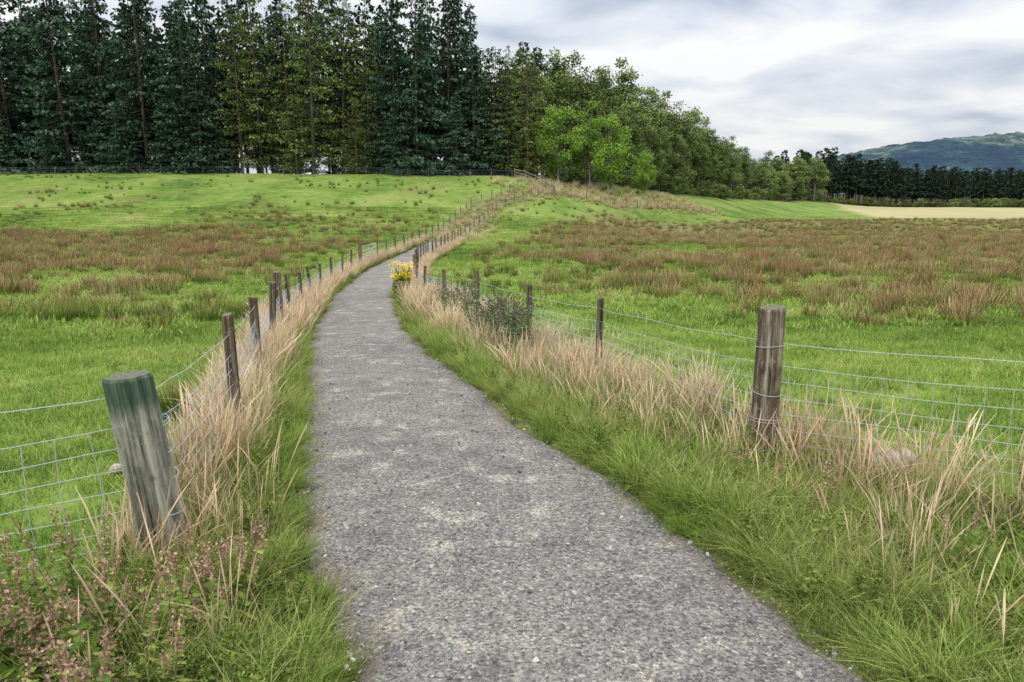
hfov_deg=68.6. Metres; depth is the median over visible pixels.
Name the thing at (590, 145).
ash tree
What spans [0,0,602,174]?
spruce woodland
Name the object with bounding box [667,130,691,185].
birch tree
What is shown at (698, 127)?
birch tree
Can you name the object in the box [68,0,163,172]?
spruce tree
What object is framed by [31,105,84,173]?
spruce tree
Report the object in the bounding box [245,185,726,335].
dry verge grass
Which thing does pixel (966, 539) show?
verge weeds
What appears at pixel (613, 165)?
ash tree
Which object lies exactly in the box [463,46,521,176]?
spruce tree
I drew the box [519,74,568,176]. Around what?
birch tree
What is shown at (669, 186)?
undergrowth
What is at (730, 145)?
birch tree
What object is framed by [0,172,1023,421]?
rush clumps
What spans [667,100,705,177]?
birch tree
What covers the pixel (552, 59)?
birch tree
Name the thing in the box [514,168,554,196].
wooden rail fence
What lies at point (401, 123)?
spruce tree
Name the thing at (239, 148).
larch tree
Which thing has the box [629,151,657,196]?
ash tree
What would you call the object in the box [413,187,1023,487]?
wire fence
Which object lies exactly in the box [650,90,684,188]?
birch tree
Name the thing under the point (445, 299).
thistle patch
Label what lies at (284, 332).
dry verge grass
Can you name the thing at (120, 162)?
spruce tree
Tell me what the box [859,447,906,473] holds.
field stone
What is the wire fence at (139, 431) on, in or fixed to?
on the ground at (220, 190)
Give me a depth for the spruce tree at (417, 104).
109.39 m
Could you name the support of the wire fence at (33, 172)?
on the ground at (220, 190)
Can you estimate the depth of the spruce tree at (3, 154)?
110.39 m
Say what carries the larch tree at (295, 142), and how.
on the ground at (220, 190)
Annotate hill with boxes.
[822,131,1023,193]
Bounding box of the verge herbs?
[14,334,1023,681]
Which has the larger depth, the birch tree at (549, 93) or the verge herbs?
the birch tree at (549, 93)
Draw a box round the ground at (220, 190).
[0,172,1023,681]
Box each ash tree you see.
[532,103,582,180]
[567,98,614,184]
[586,112,633,191]
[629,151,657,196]
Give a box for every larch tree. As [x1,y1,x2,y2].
[210,8,273,172]
[225,0,291,172]
[256,0,329,173]
[270,0,352,173]
[275,91,312,173]
[306,0,376,173]
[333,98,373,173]
[339,9,392,173]
[480,45,525,175]
[510,53,550,176]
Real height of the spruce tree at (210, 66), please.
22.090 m
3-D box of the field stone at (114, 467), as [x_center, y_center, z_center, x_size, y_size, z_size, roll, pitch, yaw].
[-3.001,0.972,5.709,0.099,0.080,0.129,1,11,3]
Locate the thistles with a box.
[460,280,539,353]
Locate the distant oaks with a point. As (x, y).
(815, 174)
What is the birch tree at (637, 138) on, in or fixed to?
on the ground at (220, 190)
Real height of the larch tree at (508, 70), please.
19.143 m
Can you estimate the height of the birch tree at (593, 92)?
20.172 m
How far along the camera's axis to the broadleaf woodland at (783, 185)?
141.14 m
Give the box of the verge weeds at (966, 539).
[477,334,1023,589]
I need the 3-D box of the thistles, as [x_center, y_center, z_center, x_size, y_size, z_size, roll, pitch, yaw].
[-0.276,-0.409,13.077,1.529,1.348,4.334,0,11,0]
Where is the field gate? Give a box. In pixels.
[362,243,376,261]
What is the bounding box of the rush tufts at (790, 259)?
[0,175,1023,330]
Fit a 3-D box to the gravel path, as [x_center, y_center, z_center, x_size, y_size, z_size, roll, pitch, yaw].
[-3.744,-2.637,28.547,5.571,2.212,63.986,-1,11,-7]
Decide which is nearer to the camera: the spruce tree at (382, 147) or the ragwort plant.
the ragwort plant
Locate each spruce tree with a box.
[0,0,72,174]
[0,66,26,170]
[0,110,16,173]
[6,40,72,172]
[9,0,117,173]
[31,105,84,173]
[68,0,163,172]
[88,0,193,173]
[98,90,145,173]
[140,98,199,172]
[148,0,233,174]
[161,56,234,173]
[190,30,236,172]
[355,0,436,175]
[375,0,462,175]
[379,77,441,174]
[422,0,490,175]
[432,93,472,175]
[440,2,501,174]
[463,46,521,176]
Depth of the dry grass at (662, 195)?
117.40 m
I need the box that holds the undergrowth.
[8,152,1023,206]
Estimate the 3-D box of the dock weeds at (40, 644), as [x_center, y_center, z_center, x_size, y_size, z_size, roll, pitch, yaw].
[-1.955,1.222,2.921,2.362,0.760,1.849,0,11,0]
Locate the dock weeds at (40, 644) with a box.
[0,502,266,681]
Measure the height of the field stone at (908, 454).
0.118 m
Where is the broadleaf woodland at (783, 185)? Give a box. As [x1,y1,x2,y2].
[442,47,810,201]
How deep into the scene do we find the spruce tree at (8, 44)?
111.93 m
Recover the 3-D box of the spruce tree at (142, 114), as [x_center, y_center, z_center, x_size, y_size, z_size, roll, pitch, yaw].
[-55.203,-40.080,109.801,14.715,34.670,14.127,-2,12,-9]
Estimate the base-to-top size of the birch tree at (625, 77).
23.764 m
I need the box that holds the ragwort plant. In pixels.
[389,257,416,293]
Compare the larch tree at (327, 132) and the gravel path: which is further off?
the larch tree at (327, 132)
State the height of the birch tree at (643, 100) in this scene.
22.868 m
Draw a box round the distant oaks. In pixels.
[758,150,831,200]
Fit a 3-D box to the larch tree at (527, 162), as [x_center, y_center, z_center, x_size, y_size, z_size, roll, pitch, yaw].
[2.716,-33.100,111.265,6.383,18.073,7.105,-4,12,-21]
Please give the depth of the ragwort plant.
24.98 m
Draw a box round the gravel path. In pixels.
[298,241,869,681]
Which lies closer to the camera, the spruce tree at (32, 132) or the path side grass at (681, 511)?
the path side grass at (681, 511)
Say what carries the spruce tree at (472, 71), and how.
on the ground at (220, 190)
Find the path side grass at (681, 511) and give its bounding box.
[207,349,1023,681]
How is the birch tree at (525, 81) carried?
on the ground at (220, 190)
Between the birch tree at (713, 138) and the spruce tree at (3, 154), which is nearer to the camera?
the spruce tree at (3, 154)
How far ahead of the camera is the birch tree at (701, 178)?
182.23 m
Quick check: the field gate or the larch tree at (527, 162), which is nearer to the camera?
the field gate
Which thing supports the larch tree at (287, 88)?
on the ground at (220, 190)
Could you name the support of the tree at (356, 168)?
on the ground at (220, 190)
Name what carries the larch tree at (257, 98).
on the ground at (220, 190)
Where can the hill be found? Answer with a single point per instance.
(994, 151)
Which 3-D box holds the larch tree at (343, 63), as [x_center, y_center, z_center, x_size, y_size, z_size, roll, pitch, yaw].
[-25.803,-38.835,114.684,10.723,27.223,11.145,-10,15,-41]
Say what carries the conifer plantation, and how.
on the ground at (220, 190)
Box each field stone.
[109,463,121,473]
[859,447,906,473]
[896,447,915,463]
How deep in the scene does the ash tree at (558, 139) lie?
112.68 m
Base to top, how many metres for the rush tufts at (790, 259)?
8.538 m
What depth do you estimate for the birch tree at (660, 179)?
150.16 m
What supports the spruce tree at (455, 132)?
on the ground at (220, 190)
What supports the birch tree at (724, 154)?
on the ground at (220, 190)
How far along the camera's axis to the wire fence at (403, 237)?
60.34 m
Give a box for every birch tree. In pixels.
[509,52,555,167]
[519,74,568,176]
[542,46,580,161]
[573,66,612,174]
[583,65,625,179]
[605,57,645,126]
[623,67,653,134]
[627,116,644,172]
[643,86,675,186]
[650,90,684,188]
[654,126,672,189]
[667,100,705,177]
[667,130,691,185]
[684,109,710,186]
[700,153,712,186]
[702,116,721,185]
[710,133,733,185]
[719,135,743,190]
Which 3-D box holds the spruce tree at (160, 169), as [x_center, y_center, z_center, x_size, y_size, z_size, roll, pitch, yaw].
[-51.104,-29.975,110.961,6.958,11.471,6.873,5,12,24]
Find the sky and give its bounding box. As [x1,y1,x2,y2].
[0,0,1023,177]
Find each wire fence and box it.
[0,241,361,576]
[11,164,512,176]
[376,184,509,254]
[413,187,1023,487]
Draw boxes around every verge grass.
[1,241,1023,681]
[62,304,1023,656]
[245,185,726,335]
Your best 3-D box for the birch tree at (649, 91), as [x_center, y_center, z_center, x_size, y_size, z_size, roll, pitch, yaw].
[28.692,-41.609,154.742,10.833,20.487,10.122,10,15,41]
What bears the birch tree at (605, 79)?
on the ground at (220, 190)
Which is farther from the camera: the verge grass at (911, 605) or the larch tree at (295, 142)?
the larch tree at (295, 142)
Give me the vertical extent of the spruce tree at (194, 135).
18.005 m
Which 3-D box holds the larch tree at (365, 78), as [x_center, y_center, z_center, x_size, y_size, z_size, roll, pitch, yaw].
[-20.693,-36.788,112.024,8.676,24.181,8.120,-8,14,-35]
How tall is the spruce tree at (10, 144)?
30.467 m
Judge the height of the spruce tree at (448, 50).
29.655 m
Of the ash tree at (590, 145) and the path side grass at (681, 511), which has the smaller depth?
the path side grass at (681, 511)
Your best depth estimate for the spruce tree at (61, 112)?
109.93 m
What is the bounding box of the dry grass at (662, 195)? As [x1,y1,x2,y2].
[486,173,721,212]
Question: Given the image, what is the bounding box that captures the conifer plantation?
[764,146,1023,206]
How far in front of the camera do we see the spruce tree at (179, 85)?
109.62 m
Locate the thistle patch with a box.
[422,270,480,325]

